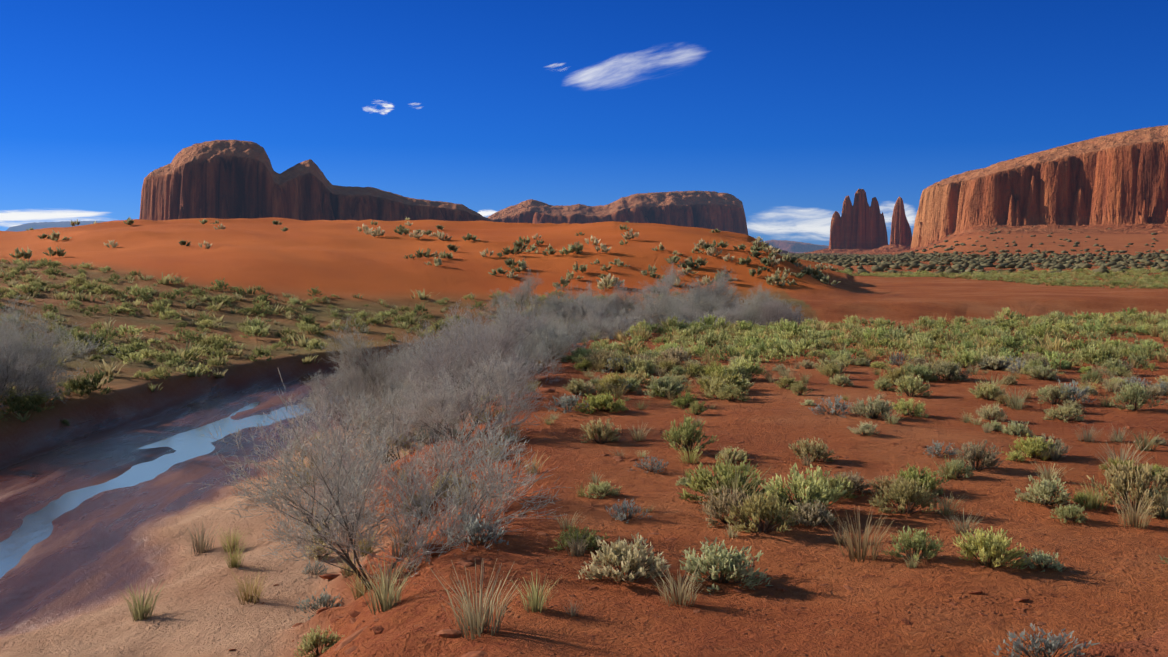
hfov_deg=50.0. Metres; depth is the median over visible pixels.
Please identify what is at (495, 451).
grass tuft
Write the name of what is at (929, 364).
sage shrub
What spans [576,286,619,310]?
bare bush
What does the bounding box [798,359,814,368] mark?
rabbit shrub
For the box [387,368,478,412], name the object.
bare bush
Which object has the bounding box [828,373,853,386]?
rabbit shrub
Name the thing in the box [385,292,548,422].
bare bush
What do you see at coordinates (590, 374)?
grass tuft
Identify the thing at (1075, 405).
rabbit shrub
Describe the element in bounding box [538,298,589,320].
bare bush
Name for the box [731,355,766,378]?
rabbit shrub
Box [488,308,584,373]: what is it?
bare bush
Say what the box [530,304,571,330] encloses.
bare bush
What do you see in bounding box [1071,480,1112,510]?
grass tuft
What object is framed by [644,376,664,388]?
sage shrub
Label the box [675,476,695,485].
rabbit shrub
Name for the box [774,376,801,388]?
sage shrub
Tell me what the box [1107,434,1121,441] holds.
grass tuft
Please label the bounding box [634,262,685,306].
bare bush
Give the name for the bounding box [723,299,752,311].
bare bush
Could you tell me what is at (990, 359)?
grass tuft
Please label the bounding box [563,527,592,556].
grass tuft
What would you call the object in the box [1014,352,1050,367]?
rabbit shrub
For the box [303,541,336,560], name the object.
rabbit shrub
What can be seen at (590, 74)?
cloud
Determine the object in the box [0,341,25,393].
bare bush
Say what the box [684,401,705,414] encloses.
sage shrub
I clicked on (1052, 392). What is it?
rabbit shrub
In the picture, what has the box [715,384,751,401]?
sage shrub
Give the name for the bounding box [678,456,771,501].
sage shrub
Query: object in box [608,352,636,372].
sage shrub
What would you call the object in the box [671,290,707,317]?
bare bush
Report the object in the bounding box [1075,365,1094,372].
sage shrub
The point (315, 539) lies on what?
grass tuft
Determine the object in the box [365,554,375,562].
bank clod
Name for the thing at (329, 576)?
bank clod
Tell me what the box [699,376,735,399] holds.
sage shrub
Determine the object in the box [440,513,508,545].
grey shrub
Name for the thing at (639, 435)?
grass tuft
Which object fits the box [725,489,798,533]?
sage shrub
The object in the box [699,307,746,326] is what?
bare bush
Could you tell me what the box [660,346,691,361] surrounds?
rabbit shrub
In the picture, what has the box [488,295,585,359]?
bare bush
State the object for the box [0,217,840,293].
dune shrubs
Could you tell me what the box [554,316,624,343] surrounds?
bare bush
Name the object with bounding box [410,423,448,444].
grey shrub
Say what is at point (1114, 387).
grass tuft
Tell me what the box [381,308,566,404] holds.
bare bush
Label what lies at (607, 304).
bare bush
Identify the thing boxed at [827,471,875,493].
rabbit shrub
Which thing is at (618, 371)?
grey shrub
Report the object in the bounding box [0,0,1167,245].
sky
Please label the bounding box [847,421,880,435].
rabbit shrub
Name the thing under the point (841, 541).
grass tuft
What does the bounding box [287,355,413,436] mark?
bare bush
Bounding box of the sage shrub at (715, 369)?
[699,363,733,380]
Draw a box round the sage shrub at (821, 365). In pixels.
[812,357,846,370]
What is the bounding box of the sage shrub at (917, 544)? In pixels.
[880,526,943,559]
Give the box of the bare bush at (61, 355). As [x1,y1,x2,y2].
[0,294,123,391]
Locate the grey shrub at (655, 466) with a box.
[630,456,668,473]
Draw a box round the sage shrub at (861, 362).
[855,357,869,365]
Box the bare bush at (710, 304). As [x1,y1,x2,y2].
[678,284,727,317]
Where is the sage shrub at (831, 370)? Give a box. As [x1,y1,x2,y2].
[818,362,846,378]
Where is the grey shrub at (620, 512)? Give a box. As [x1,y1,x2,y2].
[606,498,651,522]
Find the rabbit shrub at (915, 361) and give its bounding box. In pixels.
[906,357,926,366]
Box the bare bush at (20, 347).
[0,304,68,406]
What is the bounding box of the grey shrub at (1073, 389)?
[1054,380,1096,403]
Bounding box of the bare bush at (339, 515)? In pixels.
[191,369,570,590]
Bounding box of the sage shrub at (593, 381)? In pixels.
[585,378,599,386]
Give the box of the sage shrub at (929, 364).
[916,362,935,370]
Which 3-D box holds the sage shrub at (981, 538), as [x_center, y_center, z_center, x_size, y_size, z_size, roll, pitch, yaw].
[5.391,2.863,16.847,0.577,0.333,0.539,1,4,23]
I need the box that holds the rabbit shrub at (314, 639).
[294,625,344,656]
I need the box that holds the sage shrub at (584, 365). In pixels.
[574,358,592,371]
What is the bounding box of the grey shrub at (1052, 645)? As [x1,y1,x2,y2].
[992,623,1098,656]
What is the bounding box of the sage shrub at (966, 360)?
[949,350,982,367]
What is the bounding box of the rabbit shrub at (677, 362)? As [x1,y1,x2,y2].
[665,357,683,366]
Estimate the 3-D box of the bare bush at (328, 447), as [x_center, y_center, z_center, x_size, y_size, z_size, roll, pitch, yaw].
[-4.194,2.783,25.378,4.789,3.511,6.042,0,3,-7]
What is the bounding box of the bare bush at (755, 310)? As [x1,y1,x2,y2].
[714,284,779,325]
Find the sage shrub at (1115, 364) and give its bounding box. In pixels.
[1100,357,1130,373]
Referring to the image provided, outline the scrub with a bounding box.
[778,226,1167,274]
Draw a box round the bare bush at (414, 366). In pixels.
[388,356,472,402]
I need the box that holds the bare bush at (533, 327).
[485,303,568,362]
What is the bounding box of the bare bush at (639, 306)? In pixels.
[619,297,660,332]
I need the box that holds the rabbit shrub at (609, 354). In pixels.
[582,348,617,370]
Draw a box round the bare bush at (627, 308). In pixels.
[602,295,641,316]
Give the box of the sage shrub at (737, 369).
[721,362,756,380]
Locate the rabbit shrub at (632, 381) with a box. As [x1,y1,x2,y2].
[623,375,643,391]
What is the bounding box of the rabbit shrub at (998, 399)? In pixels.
[993,393,1022,406]
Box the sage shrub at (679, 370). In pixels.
[669,365,687,375]
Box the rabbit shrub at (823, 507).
[788,499,836,523]
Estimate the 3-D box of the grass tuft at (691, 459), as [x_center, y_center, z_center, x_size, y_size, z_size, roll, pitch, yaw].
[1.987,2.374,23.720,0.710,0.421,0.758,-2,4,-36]
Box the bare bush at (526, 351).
[424,339,553,398]
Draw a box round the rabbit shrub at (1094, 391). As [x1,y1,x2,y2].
[1077,385,1098,394]
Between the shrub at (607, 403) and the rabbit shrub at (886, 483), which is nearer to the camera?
the rabbit shrub at (886, 483)
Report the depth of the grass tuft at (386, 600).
15.22 m
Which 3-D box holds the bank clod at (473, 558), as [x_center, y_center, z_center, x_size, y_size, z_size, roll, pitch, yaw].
[-1.433,3.085,16.632,0.283,0.118,0.306,15,0,31]
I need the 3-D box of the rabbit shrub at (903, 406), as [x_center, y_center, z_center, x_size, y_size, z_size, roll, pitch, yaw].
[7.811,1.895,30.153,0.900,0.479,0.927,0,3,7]
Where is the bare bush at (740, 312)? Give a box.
[714,301,771,329]
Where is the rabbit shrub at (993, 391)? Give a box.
[968,381,1004,399]
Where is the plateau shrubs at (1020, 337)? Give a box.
[562,267,1167,370]
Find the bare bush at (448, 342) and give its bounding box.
[376,298,502,399]
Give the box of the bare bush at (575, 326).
[490,301,592,364]
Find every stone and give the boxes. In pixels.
[344,646,357,654]
[348,611,360,617]
[372,625,383,634]
[456,560,470,563]
[733,587,742,591]
[843,585,852,589]
[901,618,910,624]
[968,591,982,594]
[1013,598,1028,601]
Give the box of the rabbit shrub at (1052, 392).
[1038,383,1072,403]
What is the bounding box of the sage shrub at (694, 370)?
[683,363,708,376]
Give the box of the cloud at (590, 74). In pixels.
[575,54,692,81]
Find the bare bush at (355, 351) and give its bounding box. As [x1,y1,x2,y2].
[297,314,420,419]
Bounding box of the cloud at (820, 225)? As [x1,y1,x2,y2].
[747,209,831,239]
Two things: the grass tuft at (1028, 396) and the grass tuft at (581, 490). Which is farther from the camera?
the grass tuft at (1028, 396)
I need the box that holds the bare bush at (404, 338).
[334,334,420,406]
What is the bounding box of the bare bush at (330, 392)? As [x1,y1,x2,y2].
[283,360,386,424]
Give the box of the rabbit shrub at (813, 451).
[788,437,838,461]
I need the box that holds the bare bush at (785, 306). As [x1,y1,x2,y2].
[774,299,798,316]
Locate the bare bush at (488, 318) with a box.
[430,296,534,361]
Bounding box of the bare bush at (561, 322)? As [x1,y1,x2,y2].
[545,310,583,344]
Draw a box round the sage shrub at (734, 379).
[695,370,750,394]
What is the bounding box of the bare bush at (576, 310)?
[557,294,595,322]
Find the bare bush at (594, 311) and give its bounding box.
[564,280,654,337]
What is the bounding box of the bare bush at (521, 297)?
[487,267,542,319]
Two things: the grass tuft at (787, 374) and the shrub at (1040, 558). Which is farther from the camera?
the grass tuft at (787, 374)
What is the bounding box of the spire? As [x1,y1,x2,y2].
[862,196,911,252]
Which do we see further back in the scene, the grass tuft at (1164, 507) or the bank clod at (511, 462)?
the bank clod at (511, 462)
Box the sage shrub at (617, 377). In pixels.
[594,371,634,393]
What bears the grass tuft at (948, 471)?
on the terrain at (72, 575)
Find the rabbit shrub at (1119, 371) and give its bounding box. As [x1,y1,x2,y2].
[1106,367,1131,375]
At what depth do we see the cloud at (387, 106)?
25682.40 m
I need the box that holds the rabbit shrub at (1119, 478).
[1087,460,1167,517]
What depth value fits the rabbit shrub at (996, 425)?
27.80 m
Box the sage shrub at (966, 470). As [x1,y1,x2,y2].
[937,458,974,477]
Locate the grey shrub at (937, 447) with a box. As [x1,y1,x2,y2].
[923,440,963,456]
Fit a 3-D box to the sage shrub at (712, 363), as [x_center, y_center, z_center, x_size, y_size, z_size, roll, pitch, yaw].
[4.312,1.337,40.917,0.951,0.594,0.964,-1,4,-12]
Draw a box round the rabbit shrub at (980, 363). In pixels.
[973,355,1009,370]
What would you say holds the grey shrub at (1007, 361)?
on the terrain at (72, 575)
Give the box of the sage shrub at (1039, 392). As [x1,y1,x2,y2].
[1036,388,1053,397]
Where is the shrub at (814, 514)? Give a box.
[789,499,834,527]
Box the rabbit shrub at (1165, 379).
[1154,375,1167,388]
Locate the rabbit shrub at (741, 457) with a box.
[715,446,749,461]
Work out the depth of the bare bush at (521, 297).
90.54 m
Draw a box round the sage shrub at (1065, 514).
[1050,503,1088,523]
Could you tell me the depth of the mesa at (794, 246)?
5148.66 m
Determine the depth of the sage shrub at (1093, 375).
38.43 m
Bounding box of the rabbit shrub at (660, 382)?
[643,373,687,397]
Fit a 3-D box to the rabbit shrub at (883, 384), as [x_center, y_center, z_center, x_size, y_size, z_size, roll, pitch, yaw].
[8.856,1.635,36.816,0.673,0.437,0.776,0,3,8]
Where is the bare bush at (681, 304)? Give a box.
[639,283,697,314]
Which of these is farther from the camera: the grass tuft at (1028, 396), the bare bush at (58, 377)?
the bare bush at (58, 377)
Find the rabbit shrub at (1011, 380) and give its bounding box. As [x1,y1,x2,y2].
[996,374,1016,384]
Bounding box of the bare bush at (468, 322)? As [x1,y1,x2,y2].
[443,303,537,363]
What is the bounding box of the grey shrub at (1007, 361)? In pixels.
[999,356,1020,369]
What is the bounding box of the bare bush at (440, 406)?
[362,345,576,443]
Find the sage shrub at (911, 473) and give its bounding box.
[892,464,949,494]
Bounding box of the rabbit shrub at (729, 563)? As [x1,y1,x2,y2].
[679,537,772,593]
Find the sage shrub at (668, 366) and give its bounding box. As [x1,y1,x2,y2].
[655,360,675,373]
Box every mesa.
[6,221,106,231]
[487,191,795,253]
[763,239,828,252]
[831,125,1167,254]
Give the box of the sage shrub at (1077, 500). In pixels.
[1070,491,1098,506]
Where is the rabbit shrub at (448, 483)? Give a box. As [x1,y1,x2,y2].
[427,468,474,499]
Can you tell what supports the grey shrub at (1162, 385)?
on the terrain at (72, 575)
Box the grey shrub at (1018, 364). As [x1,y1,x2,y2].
[1007,358,1028,373]
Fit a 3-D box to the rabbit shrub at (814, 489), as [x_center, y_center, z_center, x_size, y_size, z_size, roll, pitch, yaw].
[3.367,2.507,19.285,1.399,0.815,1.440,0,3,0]
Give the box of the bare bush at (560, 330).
[540,320,571,357]
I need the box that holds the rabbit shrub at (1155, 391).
[1143,385,1167,399]
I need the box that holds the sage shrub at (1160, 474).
[1150,465,1167,480]
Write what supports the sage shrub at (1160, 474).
on the terrain at (72, 575)
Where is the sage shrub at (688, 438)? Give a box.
[661,414,718,452]
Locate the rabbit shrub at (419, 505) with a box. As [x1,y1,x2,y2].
[397,489,434,517]
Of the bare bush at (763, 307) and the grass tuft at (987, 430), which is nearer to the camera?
the grass tuft at (987, 430)
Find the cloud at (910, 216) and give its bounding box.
[879,204,915,224]
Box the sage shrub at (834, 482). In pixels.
[805,472,863,499]
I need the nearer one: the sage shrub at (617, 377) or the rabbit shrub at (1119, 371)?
the sage shrub at (617, 377)
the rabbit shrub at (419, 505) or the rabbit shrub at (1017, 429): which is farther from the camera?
the rabbit shrub at (1017, 429)
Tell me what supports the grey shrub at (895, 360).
on the terrain at (72, 575)
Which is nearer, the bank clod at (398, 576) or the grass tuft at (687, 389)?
the bank clod at (398, 576)
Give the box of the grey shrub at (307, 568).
[301,559,330,578]
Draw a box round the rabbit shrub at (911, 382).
[893,374,932,396]
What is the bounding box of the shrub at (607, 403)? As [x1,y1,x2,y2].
[572,392,628,413]
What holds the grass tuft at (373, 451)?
on the terrain at (72, 575)
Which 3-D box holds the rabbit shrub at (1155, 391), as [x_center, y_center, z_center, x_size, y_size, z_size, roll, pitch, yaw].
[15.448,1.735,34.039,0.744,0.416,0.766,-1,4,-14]
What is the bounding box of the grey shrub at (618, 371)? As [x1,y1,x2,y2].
[603,355,633,372]
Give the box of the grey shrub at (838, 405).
[809,395,851,417]
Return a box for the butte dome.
[139,140,494,221]
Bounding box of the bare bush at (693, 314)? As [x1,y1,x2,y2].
[671,307,706,323]
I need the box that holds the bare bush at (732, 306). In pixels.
[702,295,737,314]
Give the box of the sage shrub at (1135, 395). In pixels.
[1108,380,1162,410]
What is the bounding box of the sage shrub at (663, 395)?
[650,382,681,397]
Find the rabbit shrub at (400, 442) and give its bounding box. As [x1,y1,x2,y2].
[391,433,410,447]
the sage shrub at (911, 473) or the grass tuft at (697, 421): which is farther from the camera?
the grass tuft at (697, 421)
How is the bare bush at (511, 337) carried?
on the terrain at (72, 575)
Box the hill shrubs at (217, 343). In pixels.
[0,257,684,425]
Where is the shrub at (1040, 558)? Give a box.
[1021,548,1065,571]
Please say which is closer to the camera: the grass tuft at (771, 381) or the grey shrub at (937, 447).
the grey shrub at (937, 447)
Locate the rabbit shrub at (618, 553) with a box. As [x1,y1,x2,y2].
[576,532,670,581]
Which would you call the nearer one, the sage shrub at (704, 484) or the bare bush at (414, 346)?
the sage shrub at (704, 484)
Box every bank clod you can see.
[316,607,330,613]
[319,574,339,579]
[334,616,343,620]
[334,626,367,650]
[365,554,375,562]
[391,572,403,579]
[392,578,409,585]
[421,544,453,555]
[431,505,438,512]
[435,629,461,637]
[460,650,486,656]
[461,562,472,566]
[467,555,481,561]
[509,460,521,464]
[537,532,548,535]
[538,389,554,392]
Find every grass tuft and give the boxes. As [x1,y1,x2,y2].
[118,578,164,621]
[181,521,226,554]
[216,523,249,551]
[219,540,246,567]
[223,567,271,604]
[291,454,320,486]
[295,504,335,543]
[336,552,363,576]
[346,564,382,599]
[350,551,415,614]
[355,525,381,556]
[361,432,391,459]
[361,557,416,592]
[368,436,403,463]
[377,521,421,556]
[394,461,411,484]
[397,446,418,458]
[426,558,522,639]
[443,480,476,504]
[486,403,513,419]
[487,444,502,459]
[498,419,523,441]
[512,573,561,612]
[517,451,549,474]
[523,377,538,392]
[542,415,554,424]
[546,411,561,419]
[550,511,584,529]
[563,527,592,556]
[563,599,580,616]
[575,483,593,497]
[583,370,595,377]
[589,332,602,340]
[590,359,608,371]
[590,471,604,483]
[608,381,629,398]
[609,447,626,455]
[625,422,650,440]
[631,401,649,409]
[635,450,648,457]
[641,504,656,512]
[647,563,709,606]
[653,366,665,375]
[664,390,674,399]
[676,442,702,463]
[682,383,699,392]
[686,414,703,426]
[693,492,728,511]
[696,349,721,365]
[698,373,722,386]
[698,456,770,510]
[717,446,741,462]
[719,520,740,537]
[765,370,773,379]
[767,375,777,382]
[776,364,795,382]
[792,360,802,368]
[799,372,811,382]
[801,453,811,465]
[821,505,893,561]
[826,524,846,544]
[832,356,851,366]
[869,492,885,506]
[871,366,881,374]
[880,412,902,424]
[902,553,923,567]
[925,491,966,515]
[930,484,944,495]
[933,456,964,479]
[943,508,981,534]
[960,413,972,422]
[968,416,982,424]
[969,365,978,374]
[978,372,1010,396]
[981,423,993,432]
[982,350,1006,368]
[1001,388,1030,409]
[1005,369,1024,378]
[1020,388,1035,398]
[1030,461,1070,481]
[1034,439,1072,460]
[1035,450,1051,460]
[1071,423,1101,442]
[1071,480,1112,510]
[1075,376,1104,391]
[1088,360,1106,374]
[1095,394,1114,407]
[1099,441,1150,468]
[1100,378,1125,391]
[1102,369,1123,379]
[1105,489,1165,528]
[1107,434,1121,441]
[1110,423,1128,441]
[1123,358,1137,370]
[1128,431,1166,450]
[1145,485,1167,518]
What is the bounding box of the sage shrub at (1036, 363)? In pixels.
[1018,358,1051,376]
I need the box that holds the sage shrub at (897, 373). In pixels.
[873,366,913,384]
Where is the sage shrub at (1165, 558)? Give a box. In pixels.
[1159,555,1167,563]
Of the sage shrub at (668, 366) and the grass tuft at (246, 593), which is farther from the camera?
the sage shrub at (668, 366)
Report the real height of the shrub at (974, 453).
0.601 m
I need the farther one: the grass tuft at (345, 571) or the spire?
the spire
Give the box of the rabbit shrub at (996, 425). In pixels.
[982,420,1003,430]
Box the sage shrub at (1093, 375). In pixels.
[1079,369,1103,382]
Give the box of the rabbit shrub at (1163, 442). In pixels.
[1150,437,1167,444]
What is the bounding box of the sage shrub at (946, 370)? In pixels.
[927,361,971,380]
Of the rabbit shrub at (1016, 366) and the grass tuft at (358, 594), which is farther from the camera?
the rabbit shrub at (1016, 366)
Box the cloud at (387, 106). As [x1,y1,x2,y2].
[364,104,392,113]
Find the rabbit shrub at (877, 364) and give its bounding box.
[871,361,887,368]
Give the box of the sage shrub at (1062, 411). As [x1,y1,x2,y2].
[1043,404,1085,421]
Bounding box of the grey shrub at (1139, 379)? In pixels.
[1119,377,1151,390]
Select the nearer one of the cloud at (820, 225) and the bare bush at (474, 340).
the bare bush at (474, 340)
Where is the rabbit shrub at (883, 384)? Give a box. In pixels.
[873,378,895,390]
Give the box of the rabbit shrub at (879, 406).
[848,394,897,418]
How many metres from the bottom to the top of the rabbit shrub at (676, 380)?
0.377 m
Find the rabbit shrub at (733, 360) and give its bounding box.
[727,355,750,366]
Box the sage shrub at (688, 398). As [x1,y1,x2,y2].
[672,391,706,408]
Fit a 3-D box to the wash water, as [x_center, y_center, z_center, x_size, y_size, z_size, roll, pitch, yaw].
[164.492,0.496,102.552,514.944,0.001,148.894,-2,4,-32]
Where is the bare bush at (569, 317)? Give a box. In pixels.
[548,302,590,339]
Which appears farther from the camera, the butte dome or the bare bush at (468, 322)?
the butte dome
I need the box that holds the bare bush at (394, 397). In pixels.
[312,364,492,460]
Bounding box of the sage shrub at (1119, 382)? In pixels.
[1102,377,1129,388]
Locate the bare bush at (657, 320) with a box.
[631,310,688,332]
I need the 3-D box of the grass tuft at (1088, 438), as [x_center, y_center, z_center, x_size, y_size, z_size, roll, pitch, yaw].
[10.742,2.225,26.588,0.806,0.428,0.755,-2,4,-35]
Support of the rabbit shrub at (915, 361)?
on the terrain at (72, 575)
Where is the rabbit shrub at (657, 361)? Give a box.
[650,358,664,369]
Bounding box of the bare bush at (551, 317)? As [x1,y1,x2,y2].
[539,309,563,324]
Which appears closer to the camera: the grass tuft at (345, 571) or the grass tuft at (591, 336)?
the grass tuft at (345, 571)
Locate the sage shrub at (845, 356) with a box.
[836,352,854,363]
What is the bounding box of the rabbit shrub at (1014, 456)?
[1005,451,1025,461]
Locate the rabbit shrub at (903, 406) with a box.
[889,398,925,416]
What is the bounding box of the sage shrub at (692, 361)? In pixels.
[683,358,703,367]
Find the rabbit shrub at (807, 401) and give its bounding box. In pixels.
[799,398,814,405]
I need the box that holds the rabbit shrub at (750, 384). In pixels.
[741,379,753,390]
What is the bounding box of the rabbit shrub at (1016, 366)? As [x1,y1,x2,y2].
[1005,360,1027,371]
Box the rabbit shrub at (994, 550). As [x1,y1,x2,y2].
[952,526,1030,568]
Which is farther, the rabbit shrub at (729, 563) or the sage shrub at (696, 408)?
the sage shrub at (696, 408)
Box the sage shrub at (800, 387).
[790,381,813,395]
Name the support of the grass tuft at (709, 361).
on the terrain at (72, 575)
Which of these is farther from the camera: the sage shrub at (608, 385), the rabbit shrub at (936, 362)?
the rabbit shrub at (936, 362)
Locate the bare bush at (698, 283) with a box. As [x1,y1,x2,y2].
[680,275,737,309]
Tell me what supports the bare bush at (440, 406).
on the terrain at (72, 575)
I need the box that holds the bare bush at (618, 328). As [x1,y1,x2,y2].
[597,315,636,336]
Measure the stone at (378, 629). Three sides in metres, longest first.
0.231 x 0.224 x 0.064 m
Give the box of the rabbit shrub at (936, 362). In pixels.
[931,358,947,367]
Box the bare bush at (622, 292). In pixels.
[595,281,644,316]
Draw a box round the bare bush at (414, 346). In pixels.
[340,321,452,415]
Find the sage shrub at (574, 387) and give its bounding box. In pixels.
[563,378,592,395]
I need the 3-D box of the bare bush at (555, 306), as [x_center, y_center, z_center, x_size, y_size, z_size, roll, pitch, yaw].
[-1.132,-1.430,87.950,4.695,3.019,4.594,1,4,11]
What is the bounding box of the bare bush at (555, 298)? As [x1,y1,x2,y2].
[524,280,574,316]
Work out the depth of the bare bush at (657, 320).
66.82 m
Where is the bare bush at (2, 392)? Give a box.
[0,381,9,414]
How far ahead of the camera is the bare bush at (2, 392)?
44.01 m
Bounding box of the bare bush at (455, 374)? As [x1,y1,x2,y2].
[419,353,501,395]
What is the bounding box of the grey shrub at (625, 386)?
[616,379,631,390]
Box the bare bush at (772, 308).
[748,297,812,324]
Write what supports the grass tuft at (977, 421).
on the terrain at (72, 575)
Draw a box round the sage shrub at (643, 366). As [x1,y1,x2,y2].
[622,356,658,374]
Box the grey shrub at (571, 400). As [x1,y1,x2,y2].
[545,393,588,413]
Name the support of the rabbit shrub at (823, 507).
on the terrain at (72, 575)
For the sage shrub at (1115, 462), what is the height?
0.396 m
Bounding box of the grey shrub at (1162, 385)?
[1149,378,1167,396]
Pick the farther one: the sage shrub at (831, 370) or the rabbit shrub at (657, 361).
the rabbit shrub at (657, 361)
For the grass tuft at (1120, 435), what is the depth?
26.57 m
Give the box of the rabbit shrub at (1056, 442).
[1031,433,1069,456]
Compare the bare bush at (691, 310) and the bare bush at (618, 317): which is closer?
the bare bush at (618, 317)
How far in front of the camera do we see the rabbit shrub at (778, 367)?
43.01 m
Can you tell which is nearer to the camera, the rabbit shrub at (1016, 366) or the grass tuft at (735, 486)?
the grass tuft at (735, 486)
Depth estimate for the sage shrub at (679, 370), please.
40.84 m
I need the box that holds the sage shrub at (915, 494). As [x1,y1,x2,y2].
[868,476,939,513]
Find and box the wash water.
[0,396,342,578]
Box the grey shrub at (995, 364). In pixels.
[982,358,1011,369]
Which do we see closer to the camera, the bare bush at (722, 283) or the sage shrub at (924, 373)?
the sage shrub at (924, 373)
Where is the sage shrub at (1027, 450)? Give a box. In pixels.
[1001,433,1058,460]
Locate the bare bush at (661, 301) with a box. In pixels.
[627,289,683,331]
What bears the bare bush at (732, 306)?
on the terrain at (72, 575)
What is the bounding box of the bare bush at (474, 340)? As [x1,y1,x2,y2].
[426,315,547,404]
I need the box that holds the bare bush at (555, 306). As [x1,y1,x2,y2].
[537,292,589,320]
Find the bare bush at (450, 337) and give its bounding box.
[434,322,464,356]
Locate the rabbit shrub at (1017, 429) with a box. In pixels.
[1000,419,1033,436]
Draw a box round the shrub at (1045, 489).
[1014,475,1070,504]
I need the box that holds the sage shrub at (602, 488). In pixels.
[579,481,621,498]
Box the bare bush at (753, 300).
[734,284,818,324]
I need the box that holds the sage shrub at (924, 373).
[901,363,936,380]
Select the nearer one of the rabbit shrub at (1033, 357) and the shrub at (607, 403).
the shrub at (607, 403)
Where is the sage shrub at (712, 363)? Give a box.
[706,360,721,371]
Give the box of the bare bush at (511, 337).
[469,320,548,360]
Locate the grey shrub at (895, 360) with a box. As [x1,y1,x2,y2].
[889,352,910,365]
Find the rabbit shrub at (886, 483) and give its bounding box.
[868,474,908,495]
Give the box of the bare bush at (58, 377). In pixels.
[0,342,73,396]
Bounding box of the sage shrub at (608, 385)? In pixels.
[594,382,625,393]
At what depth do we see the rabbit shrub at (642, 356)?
43.91 m
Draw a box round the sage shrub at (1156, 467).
[1135,463,1164,477]
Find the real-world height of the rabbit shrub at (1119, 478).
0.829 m
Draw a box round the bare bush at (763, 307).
[732,286,785,329]
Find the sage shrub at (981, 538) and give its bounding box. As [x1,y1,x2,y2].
[966,530,1000,550]
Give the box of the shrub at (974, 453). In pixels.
[951,440,1003,469]
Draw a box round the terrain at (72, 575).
[0,217,1167,656]
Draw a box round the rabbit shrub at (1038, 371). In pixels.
[1026,365,1058,379]
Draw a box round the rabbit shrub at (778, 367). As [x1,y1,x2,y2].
[772,364,785,370]
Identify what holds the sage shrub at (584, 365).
on the terrain at (72, 575)
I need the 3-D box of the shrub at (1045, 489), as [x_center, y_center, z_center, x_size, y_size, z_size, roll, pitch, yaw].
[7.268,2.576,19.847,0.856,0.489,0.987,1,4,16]
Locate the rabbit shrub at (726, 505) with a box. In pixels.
[699,485,755,526]
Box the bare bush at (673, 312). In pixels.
[646,283,723,325]
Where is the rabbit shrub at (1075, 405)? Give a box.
[1058,399,1086,414]
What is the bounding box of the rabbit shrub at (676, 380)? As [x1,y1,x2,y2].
[663,375,685,384]
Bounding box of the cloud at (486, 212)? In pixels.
[477,210,496,215]
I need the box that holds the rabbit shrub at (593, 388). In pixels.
[570,381,595,393]
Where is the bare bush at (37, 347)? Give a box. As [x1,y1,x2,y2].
[0,322,77,406]
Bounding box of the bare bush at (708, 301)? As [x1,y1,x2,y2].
[685,294,724,311]
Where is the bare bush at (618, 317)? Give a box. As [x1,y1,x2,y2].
[588,305,634,340]
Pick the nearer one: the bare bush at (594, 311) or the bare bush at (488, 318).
the bare bush at (488, 318)
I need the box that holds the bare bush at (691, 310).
[682,301,707,318]
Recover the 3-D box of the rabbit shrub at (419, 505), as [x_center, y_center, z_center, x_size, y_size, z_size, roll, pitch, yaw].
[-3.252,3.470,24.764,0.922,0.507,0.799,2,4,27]
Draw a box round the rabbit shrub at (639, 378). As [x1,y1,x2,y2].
[620,371,653,385]
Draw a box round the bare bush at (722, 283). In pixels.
[691,265,739,312]
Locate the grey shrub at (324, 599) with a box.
[294,585,342,619]
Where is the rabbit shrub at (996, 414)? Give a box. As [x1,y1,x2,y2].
[976,403,1007,421]
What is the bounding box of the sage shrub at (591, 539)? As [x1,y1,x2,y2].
[549,525,609,551]
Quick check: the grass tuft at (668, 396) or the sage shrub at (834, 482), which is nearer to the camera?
the sage shrub at (834, 482)
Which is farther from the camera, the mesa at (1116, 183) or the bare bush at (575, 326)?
the mesa at (1116, 183)
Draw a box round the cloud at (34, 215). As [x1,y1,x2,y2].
[0,210,105,226]
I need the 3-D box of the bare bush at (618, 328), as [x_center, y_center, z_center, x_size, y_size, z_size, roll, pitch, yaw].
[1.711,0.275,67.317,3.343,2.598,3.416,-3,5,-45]
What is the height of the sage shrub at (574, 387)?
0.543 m
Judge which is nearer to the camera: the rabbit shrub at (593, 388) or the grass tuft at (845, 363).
the rabbit shrub at (593, 388)
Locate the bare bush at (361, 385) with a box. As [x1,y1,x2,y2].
[325,358,409,416]
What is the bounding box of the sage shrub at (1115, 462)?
[1099,456,1142,475]
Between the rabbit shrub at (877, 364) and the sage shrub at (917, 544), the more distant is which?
the rabbit shrub at (877, 364)
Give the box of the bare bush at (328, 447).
[250,380,474,534]
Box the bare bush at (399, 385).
[345,373,458,440]
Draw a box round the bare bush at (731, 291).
[705,279,745,302]
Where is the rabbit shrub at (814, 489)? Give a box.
[760,463,850,522]
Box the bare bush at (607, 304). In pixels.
[586,296,629,317]
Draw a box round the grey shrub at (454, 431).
[436,426,457,441]
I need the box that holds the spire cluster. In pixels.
[805,189,887,253]
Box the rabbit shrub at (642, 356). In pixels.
[630,354,650,362]
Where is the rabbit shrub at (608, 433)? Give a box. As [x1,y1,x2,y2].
[580,417,621,443]
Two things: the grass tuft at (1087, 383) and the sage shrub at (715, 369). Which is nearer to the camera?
the grass tuft at (1087, 383)

